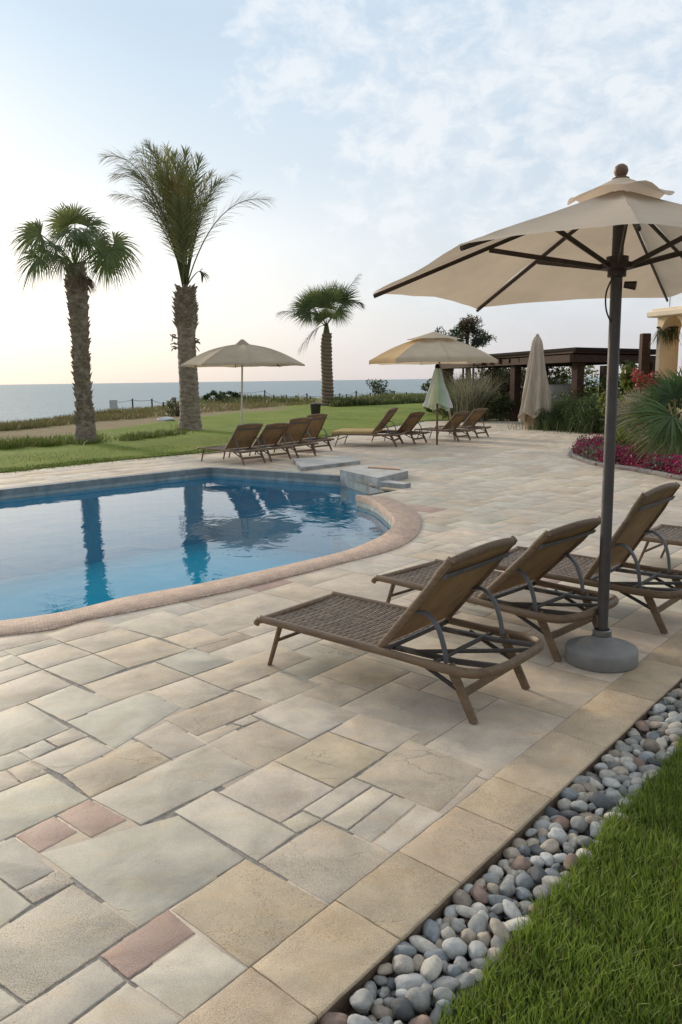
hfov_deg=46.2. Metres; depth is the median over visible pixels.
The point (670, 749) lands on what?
pebble
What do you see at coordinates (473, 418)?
sun lounger
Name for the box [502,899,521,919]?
pebble
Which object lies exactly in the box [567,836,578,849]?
pebble
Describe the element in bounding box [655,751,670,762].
pebble
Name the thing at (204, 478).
pool water
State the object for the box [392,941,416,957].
pebble
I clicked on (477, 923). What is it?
pebble
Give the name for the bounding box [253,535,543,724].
sun lounger
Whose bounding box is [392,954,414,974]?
pebble
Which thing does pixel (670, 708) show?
pebble
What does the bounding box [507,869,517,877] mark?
pebble
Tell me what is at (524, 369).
round bush
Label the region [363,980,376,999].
pebble
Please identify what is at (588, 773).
pebble
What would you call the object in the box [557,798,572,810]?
pebble
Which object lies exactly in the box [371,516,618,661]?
sun lounger
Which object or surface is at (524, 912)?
pebble
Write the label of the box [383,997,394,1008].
pebble
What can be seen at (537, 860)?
pebble
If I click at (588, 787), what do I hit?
pebble
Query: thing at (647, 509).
sun lounger
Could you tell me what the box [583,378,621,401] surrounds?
round bush
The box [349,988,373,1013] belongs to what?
pebble
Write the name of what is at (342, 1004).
kerb edge
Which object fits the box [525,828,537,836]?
pebble
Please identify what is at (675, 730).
pebble
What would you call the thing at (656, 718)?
pebble
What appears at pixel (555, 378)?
round bush
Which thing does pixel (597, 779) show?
pebble
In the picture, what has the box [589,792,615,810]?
pebble
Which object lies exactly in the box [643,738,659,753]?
pebble
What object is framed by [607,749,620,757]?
pebble
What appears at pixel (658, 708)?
pebble
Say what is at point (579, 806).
pebble
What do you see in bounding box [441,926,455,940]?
pebble
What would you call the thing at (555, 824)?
pebble
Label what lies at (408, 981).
pebble
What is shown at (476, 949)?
pebble
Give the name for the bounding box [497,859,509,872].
pebble
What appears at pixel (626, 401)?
leafy shrub
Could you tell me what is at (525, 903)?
pebble
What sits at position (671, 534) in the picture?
sun lounger
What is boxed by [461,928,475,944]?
pebble
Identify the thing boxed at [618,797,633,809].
pebble
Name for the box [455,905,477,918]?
pebble
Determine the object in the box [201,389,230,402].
dune bush
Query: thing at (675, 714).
pebble
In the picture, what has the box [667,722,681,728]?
pebble
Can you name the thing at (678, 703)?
pebble
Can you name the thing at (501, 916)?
gravel
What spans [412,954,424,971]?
pebble
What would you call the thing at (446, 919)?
pebble
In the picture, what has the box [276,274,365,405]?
young palm
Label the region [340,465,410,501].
pool end wall
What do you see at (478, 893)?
pebble
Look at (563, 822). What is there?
pebble
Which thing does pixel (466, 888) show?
pebble
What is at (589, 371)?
round bush
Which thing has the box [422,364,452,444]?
folded parasol
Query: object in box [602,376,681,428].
dark bush
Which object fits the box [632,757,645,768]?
pebble
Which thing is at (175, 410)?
dune bush
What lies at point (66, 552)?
pool basin
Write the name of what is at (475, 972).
pebble
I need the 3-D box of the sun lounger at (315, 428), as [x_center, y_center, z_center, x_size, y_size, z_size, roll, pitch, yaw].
[-0.939,-2.008,20.101,1.665,0.939,0.746,8,13,41]
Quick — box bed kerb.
[569,436,681,480]
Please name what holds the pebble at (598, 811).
on the gravel
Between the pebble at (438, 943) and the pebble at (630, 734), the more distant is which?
the pebble at (630, 734)
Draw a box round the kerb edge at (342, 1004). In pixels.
[314,679,681,1023]
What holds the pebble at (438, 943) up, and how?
on the gravel
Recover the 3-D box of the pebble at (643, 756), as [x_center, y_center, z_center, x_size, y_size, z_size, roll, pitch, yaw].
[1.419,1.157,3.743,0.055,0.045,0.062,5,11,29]
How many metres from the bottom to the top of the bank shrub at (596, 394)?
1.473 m
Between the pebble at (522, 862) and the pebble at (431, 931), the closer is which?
the pebble at (431, 931)
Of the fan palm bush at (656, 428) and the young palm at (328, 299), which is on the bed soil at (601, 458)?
the fan palm bush at (656, 428)
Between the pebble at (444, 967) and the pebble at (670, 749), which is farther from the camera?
the pebble at (670, 749)
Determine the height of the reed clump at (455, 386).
2.092 m
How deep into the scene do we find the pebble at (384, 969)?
2.41 m
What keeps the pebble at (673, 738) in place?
on the gravel
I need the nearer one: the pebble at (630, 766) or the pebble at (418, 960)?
the pebble at (418, 960)
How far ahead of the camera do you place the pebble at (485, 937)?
2.56 m
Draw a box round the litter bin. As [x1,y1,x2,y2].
[310,403,321,413]
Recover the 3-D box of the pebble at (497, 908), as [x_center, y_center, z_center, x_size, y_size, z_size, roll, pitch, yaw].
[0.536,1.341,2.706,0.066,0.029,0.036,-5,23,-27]
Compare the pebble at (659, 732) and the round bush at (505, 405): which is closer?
the pebble at (659, 732)
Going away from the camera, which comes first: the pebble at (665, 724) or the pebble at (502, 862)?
the pebble at (502, 862)
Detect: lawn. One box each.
[0,387,678,471]
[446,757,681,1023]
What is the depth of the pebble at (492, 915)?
2.67 m
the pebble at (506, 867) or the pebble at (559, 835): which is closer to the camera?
the pebble at (506, 867)
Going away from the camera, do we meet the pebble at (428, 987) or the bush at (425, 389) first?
the pebble at (428, 987)
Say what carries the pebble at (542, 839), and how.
on the gravel
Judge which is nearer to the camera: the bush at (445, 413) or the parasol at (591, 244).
the parasol at (591, 244)
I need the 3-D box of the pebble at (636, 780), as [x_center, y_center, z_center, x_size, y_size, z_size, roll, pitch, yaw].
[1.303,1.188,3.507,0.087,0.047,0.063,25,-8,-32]
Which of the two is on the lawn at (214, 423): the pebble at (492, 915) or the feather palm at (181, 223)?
the feather palm at (181, 223)
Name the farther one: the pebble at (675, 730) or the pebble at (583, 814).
the pebble at (675, 730)
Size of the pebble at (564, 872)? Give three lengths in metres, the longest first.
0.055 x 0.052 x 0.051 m
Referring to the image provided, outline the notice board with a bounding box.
[109,400,117,409]
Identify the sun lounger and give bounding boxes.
[197,423,267,464]
[225,423,293,461]
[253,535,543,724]
[254,417,318,457]
[280,414,334,452]
[331,407,407,446]
[371,412,429,443]
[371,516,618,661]
[414,411,472,441]
[435,408,490,437]
[495,482,681,633]
[635,524,681,569]
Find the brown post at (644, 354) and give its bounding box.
[638,333,650,413]
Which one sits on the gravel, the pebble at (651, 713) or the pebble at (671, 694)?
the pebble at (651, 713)
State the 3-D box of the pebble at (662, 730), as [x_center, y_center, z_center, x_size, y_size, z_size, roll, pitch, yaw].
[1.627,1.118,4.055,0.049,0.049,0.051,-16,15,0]
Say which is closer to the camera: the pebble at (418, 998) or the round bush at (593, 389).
the pebble at (418, 998)
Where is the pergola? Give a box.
[441,347,655,420]
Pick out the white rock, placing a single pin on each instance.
(166, 419)
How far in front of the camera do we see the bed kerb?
14.85 m
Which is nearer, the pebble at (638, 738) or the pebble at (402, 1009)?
the pebble at (402, 1009)
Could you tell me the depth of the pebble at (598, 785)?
3.51 m
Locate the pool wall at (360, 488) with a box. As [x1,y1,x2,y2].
[0,472,392,527]
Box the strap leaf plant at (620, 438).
[616,425,636,445]
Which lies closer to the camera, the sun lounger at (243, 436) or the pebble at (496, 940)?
the pebble at (496, 940)
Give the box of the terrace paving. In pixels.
[0,419,681,1023]
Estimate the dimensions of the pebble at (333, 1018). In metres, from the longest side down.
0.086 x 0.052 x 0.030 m
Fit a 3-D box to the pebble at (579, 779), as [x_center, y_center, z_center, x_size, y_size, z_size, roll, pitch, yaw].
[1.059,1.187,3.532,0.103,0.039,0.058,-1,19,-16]
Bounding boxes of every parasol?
[179,339,304,423]
[369,332,496,439]
[373,163,681,672]
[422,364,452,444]
[518,334,551,428]
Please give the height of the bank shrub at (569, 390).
1.427 m
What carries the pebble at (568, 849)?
on the gravel
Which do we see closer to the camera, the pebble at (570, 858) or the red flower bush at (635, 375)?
the pebble at (570, 858)
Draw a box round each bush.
[165,397,179,415]
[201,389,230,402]
[220,391,240,399]
[366,378,393,394]
[420,380,454,413]
[438,390,509,419]
[452,366,521,392]
[455,367,526,389]
[485,376,509,401]
[487,391,522,420]
[496,366,524,414]
[545,363,571,383]
[548,365,598,393]
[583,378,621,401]
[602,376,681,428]
[616,367,681,470]
[630,367,661,413]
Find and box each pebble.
[319,1012,347,1023]
[347,1014,372,1023]
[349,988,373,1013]
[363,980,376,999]
[370,1005,394,1019]
[372,998,384,1005]
[373,974,387,985]
[377,963,393,975]
[378,1016,393,1023]
[379,986,389,998]
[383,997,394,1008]
[386,977,395,989]
[391,997,413,1021]
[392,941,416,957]
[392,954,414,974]
[394,973,426,989]
[395,988,407,997]
[405,987,429,1012]
[408,1015,432,1023]
[409,935,437,953]
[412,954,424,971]
[420,955,442,982]
[420,983,432,996]
[422,919,440,943]
[423,948,450,962]
[430,1008,441,1023]
[431,976,459,991]
[433,987,455,1001]
[435,938,442,948]
[435,999,452,1017]
[436,918,441,925]
[439,923,449,932]
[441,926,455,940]
[442,916,455,924]
[442,937,466,959]
[442,959,448,975]
[444,904,458,917]
[447,964,461,977]
[450,918,466,933]
[452,889,471,906]
[453,956,468,972]
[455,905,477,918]
[455,972,474,991]
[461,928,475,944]
[463,884,472,895]
[468,913,487,935]
[468,940,487,958]
[469,884,487,903]
[469,957,490,970]
[469,968,482,980]
[471,902,487,912]
[474,878,485,887]
[475,931,491,948]
[477,910,488,919]
[482,872,499,884]
[486,947,503,963]
[487,883,499,894]
[487,912,499,921]
[488,865,503,879]
[488,894,514,905]
[490,918,510,944]
[490,935,505,953]
[491,903,503,913]
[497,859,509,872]
[499,880,515,897]
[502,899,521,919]
[503,847,521,859]
[503,865,510,871]
[503,874,514,883]
[504,917,532,931]
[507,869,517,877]
[510,855,530,870]
[511,838,527,847]
[513,901,520,907]
[514,872,534,889]
[514,887,532,900]
[517,845,529,856]
[518,900,531,910]
[521,909,527,916]
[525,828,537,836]
[526,838,539,846]
[528,904,539,914]
[529,844,545,855]
[530,856,543,866]
[530,865,546,884]
[533,819,551,829]
[533,884,552,900]
[536,828,548,837]
[538,815,549,821]
[538,835,547,844]
[540,839,558,853]
[540,852,553,866]
[542,876,569,891]
[544,806,558,817]
[545,868,560,877]
[548,822,562,831]
[548,827,567,844]
[550,815,560,821]
[550,863,559,870]
[551,816,570,831]
[553,853,566,863]
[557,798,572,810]
[557,810,578,819]
[560,787,578,801]
[560,871,569,878]
[563,844,573,854]
[563,854,578,870]
[567,833,577,840]
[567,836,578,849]
[568,829,577,835]
[569,784,586,792]
[570,816,587,833]
[571,800,588,811]
[572,775,589,783]
[574,792,589,802]
[575,848,591,859]
[576,835,592,847]
[579,812,601,819]
[581,782,597,792]
[585,771,597,776]
[585,815,598,825]
[588,776,604,789]
[588,803,596,811]
[589,776,601,783]
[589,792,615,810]
[590,821,602,837]
[594,763,607,771]
[595,808,603,815]
[599,769,616,778]
[601,754,613,763]
[602,777,619,788]
[604,812,628,819]
[605,790,621,803]
[606,761,620,769]
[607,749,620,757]
[612,766,628,775]
[614,774,628,784]
[615,743,631,752]
[617,784,627,795]
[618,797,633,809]
[619,757,632,765]
[620,751,634,757]
[623,761,636,772]
[623,779,631,789]
[625,738,638,745]
[627,731,638,737]
[628,772,641,779]
[628,784,641,792]
[630,735,642,744]
[630,743,644,751]
[631,777,644,787]
[632,749,640,756]
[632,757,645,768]
[634,720,648,731]
[636,764,660,772]
[638,752,649,764]
[642,769,657,782]
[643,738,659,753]
[644,751,655,757]
[646,721,662,728]
[646,732,659,739]
[646,758,665,767]
[647,711,658,716]
[647,715,664,721]
[651,730,661,737]
[652,703,666,713]
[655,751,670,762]
[656,737,666,748]
[657,701,671,704]
[657,727,665,735]
[659,712,668,719]
[660,722,669,728]
[663,697,674,704]
[665,705,675,711]
[665,717,679,723]
[665,727,681,736]
[666,692,676,698]
[666,746,679,753]
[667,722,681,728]
[668,711,681,721]
[669,734,679,742]
[671,689,681,697]
[673,700,681,709]
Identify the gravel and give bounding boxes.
[352,698,681,1023]
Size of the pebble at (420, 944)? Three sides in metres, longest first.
0.110 x 0.056 x 0.042 m
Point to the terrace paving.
(198, 949)
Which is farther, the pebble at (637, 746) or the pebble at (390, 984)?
the pebble at (637, 746)
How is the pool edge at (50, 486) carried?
on the pool wall at (360, 488)
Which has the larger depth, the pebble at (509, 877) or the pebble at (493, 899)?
the pebble at (509, 877)
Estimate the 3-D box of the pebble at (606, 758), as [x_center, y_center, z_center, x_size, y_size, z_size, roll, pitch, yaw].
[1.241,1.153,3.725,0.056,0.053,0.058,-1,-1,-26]
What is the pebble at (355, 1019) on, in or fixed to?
on the gravel
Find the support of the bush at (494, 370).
on the lawn at (214, 423)
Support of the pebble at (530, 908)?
on the gravel
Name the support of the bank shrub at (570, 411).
on the bed soil at (601, 458)
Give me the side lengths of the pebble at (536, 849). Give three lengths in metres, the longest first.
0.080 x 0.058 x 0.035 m
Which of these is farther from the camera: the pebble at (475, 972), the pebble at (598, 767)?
the pebble at (598, 767)
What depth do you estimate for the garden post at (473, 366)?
35.43 m
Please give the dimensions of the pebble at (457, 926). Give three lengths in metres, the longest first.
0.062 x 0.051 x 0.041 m
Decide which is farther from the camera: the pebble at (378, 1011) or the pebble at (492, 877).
the pebble at (492, 877)
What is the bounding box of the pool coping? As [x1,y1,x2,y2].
[0,495,421,635]
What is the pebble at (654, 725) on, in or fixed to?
on the gravel
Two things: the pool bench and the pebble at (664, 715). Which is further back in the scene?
the pool bench
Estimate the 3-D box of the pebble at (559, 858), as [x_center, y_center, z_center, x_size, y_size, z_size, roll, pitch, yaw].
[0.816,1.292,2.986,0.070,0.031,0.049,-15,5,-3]
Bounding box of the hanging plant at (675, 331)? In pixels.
[649,326,681,348]
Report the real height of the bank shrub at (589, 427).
1.188 m
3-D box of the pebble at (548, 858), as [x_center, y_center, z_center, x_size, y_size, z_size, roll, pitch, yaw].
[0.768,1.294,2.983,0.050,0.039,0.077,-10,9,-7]
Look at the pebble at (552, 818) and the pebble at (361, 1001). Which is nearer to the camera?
the pebble at (361, 1001)
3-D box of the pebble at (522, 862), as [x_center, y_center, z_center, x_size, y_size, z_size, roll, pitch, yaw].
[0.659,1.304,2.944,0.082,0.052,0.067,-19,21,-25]
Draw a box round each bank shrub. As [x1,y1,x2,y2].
[496,393,574,431]
[523,389,587,425]
[529,394,587,432]
[543,395,602,433]
[544,396,605,434]
[563,386,605,408]
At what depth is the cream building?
24.45 m
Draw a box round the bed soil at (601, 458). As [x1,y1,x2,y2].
[574,412,678,473]
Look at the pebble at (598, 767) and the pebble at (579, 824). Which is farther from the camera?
the pebble at (598, 767)
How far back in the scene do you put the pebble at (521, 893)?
2.76 m
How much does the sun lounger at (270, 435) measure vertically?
0.838 m
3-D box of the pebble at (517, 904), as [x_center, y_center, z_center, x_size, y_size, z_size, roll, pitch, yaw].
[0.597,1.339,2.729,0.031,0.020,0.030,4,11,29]
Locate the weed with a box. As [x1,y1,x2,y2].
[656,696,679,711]
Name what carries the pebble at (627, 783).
on the gravel
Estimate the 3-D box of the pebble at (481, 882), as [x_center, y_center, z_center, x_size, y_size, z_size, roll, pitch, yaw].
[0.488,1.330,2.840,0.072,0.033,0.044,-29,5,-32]
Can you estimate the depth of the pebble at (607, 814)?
3.24 m
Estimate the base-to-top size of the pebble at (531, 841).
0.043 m
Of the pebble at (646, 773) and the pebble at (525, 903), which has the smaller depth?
the pebble at (525, 903)
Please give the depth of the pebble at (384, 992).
2.35 m
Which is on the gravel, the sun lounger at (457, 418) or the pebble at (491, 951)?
the pebble at (491, 951)
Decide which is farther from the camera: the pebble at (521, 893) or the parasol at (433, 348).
the parasol at (433, 348)
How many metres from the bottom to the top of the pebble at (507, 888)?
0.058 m
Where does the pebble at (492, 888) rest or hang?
on the gravel
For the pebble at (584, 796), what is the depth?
3.39 m
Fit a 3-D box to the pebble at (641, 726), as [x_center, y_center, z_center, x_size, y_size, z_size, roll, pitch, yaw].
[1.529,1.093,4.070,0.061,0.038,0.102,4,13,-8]
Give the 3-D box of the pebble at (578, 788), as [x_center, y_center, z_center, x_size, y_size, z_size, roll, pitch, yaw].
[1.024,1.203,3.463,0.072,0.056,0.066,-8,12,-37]
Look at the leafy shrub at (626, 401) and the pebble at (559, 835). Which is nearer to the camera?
the pebble at (559, 835)
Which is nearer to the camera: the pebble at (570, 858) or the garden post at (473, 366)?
the pebble at (570, 858)
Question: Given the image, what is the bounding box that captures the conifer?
[433,313,496,378]
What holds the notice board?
on the lawn at (214, 423)
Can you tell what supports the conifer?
on the lawn at (214, 423)
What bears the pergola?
on the bed soil at (601, 458)
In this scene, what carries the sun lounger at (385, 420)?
on the terrace paving
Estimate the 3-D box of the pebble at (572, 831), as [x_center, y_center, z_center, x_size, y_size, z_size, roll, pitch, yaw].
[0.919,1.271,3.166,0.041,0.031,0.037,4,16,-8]
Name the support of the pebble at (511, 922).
on the gravel
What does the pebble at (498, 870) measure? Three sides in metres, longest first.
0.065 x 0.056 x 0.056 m
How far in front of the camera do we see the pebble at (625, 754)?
3.76 m
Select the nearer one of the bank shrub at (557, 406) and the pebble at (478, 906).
the pebble at (478, 906)
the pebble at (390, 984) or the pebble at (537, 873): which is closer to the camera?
the pebble at (390, 984)
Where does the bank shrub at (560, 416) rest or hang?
on the bed soil at (601, 458)
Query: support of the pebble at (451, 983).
on the gravel
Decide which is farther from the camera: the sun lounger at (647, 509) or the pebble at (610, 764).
the sun lounger at (647, 509)
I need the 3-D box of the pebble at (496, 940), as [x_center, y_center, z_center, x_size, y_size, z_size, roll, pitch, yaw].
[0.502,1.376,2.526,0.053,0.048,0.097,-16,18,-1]
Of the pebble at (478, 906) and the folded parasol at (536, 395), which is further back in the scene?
the folded parasol at (536, 395)
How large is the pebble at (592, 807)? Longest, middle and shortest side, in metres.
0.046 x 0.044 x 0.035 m
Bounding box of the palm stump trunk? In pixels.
[440,369,453,411]
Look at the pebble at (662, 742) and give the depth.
3.88 m
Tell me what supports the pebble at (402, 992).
on the gravel
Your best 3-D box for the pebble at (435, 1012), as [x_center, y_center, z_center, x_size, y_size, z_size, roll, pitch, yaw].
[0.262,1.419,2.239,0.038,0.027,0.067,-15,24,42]
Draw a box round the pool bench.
[332,532,373,553]
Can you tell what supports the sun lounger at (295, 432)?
on the terrace paving
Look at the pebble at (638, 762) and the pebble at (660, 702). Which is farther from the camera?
the pebble at (660, 702)
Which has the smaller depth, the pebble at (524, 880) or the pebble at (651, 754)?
the pebble at (524, 880)
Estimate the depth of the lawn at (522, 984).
2.44 m
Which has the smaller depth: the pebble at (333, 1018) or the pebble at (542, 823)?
the pebble at (333, 1018)
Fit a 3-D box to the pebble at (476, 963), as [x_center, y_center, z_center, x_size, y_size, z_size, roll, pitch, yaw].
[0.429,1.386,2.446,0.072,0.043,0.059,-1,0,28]
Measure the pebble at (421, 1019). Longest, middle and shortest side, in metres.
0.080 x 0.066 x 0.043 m
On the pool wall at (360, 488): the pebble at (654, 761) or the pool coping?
the pool coping
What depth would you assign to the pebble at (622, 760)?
3.70 m
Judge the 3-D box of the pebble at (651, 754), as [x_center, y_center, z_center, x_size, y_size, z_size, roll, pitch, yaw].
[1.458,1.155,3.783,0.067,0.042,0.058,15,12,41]
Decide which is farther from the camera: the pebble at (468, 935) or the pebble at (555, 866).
the pebble at (555, 866)
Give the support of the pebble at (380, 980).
on the gravel
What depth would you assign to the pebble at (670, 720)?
4.11 m
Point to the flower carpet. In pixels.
(591, 447)
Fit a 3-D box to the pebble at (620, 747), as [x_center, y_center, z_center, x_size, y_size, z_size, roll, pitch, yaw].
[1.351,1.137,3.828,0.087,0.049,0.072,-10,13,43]
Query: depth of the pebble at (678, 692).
4.47 m
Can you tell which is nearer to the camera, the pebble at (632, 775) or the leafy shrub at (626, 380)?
the pebble at (632, 775)
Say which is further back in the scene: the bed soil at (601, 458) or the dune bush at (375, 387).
the dune bush at (375, 387)
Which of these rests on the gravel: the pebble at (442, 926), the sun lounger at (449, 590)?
the pebble at (442, 926)
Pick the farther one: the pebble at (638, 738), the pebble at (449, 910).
the pebble at (638, 738)
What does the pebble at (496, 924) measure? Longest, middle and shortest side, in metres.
0.116 x 0.066 x 0.040 m
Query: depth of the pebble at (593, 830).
3.14 m
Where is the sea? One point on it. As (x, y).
(19, 402)
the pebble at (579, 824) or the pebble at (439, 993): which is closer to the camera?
the pebble at (439, 993)
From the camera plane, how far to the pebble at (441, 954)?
2.48 m
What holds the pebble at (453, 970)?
on the gravel
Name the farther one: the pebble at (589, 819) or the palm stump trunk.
the palm stump trunk
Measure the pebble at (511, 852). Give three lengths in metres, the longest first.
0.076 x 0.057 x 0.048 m
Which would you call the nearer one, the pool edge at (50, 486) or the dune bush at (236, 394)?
the pool edge at (50, 486)
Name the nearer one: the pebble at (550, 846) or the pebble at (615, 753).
the pebble at (550, 846)
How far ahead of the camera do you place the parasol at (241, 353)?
21.88 m
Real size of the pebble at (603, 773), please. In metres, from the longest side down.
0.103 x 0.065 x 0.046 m
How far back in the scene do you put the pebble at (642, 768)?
3.62 m
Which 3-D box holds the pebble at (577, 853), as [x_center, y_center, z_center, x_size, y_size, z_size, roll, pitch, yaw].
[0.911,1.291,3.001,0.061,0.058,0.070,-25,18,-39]
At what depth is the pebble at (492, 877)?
2.85 m
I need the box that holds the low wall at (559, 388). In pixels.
[549,384,570,403]
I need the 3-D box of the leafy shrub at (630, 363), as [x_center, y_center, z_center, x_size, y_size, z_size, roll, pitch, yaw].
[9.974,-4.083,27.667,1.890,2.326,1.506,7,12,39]
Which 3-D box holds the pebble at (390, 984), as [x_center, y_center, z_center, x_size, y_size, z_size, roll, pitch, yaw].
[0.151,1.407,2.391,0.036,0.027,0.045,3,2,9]
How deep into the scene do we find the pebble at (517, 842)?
3.07 m
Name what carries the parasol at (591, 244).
on the terrace paving
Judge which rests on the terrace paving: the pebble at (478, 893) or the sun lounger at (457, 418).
the sun lounger at (457, 418)
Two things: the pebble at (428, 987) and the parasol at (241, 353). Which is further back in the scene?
the parasol at (241, 353)
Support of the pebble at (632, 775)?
on the gravel
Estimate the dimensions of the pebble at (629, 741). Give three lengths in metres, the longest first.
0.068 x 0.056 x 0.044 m
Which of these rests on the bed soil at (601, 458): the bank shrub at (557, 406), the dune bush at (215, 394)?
the bank shrub at (557, 406)
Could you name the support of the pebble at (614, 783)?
on the gravel
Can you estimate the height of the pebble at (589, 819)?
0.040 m
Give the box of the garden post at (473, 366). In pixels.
[472,363,474,389]
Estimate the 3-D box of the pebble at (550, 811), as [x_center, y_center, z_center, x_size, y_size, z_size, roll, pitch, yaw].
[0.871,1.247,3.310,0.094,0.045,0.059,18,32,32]
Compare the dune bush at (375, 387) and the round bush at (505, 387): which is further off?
the dune bush at (375, 387)
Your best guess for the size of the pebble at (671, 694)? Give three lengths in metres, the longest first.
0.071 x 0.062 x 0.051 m
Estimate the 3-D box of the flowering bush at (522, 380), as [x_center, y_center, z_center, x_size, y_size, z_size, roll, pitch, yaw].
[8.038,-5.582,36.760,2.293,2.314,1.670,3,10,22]
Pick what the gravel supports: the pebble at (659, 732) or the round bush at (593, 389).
the pebble at (659, 732)
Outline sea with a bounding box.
[0,377,618,422]
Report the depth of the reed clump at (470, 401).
32.43 m
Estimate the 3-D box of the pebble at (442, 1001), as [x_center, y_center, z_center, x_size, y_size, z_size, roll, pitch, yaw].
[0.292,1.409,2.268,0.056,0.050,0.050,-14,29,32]
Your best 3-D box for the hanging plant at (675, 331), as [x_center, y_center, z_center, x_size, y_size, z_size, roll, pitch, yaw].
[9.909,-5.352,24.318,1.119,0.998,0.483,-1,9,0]
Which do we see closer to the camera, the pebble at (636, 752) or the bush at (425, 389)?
the pebble at (636, 752)
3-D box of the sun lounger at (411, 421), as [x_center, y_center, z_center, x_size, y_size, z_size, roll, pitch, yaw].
[1.636,-2.348,22.160,1.665,0.872,0.746,6,12,37]
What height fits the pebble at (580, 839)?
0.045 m
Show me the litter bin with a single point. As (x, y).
(315, 408)
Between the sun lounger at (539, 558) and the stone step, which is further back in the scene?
the stone step
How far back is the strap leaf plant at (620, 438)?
17.80 m
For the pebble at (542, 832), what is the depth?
3.14 m
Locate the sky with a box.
[0,0,681,384]
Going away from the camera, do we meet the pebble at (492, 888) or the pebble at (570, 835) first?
the pebble at (492, 888)
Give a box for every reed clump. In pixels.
[423,373,485,414]
[428,367,507,421]
[446,366,523,417]
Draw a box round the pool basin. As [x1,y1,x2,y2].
[0,477,389,619]
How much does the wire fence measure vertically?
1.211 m
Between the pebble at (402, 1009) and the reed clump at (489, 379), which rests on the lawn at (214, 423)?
the reed clump at (489, 379)
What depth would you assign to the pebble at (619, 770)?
3.58 m
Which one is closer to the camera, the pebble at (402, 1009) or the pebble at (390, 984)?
the pebble at (402, 1009)
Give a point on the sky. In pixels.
(388, 137)
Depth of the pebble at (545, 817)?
3.25 m
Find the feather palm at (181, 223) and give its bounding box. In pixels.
[97,139,276,430]
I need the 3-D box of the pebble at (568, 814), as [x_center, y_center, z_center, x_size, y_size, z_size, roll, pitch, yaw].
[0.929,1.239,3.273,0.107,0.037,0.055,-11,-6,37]
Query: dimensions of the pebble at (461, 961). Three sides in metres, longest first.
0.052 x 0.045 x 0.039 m
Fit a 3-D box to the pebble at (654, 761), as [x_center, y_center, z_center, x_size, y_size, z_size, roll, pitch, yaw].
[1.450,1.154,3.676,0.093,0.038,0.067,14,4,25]
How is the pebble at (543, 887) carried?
on the gravel
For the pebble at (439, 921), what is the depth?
2.65 m
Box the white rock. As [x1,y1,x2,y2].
[157,417,174,420]
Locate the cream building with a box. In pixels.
[647,297,681,419]
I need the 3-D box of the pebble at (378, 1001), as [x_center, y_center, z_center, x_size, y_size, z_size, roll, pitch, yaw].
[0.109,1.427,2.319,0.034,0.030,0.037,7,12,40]
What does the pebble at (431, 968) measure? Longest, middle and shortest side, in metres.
0.104 x 0.066 x 0.049 m
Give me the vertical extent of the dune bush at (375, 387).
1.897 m
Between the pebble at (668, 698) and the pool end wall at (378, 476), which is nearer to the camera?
the pebble at (668, 698)
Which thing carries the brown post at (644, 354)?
on the bed soil at (601, 458)
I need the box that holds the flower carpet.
[564,432,681,478]
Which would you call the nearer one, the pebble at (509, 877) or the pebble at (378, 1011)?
the pebble at (378, 1011)
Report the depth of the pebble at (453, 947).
2.49 m
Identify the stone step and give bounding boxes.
[293,456,359,470]
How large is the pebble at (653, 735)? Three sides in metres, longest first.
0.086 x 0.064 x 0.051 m
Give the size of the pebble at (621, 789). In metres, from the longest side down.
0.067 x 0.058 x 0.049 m
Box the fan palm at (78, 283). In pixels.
[7,201,143,442]
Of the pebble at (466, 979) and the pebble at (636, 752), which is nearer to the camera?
the pebble at (466, 979)
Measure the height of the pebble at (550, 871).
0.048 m
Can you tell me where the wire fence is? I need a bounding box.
[124,390,406,408]
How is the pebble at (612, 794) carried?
on the gravel
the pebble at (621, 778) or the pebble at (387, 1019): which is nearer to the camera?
the pebble at (387, 1019)
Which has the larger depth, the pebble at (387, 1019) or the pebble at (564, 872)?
the pebble at (564, 872)
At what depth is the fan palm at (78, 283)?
22.46 m
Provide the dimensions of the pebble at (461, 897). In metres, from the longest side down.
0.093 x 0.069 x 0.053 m
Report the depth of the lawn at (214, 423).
29.75 m
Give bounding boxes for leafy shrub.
[596,365,639,434]
[599,388,654,437]
[600,360,637,399]
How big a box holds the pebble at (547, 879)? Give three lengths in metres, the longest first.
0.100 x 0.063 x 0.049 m
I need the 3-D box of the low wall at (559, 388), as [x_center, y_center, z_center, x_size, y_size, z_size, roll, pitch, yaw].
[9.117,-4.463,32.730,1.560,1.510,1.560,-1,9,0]
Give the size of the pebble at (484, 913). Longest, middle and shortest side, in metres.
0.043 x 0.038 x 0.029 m
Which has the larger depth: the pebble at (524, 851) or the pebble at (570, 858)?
the pebble at (524, 851)
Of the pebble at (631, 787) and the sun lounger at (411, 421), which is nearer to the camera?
the pebble at (631, 787)
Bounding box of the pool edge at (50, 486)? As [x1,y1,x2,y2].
[0,467,339,494]
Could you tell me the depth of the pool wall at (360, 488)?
14.68 m

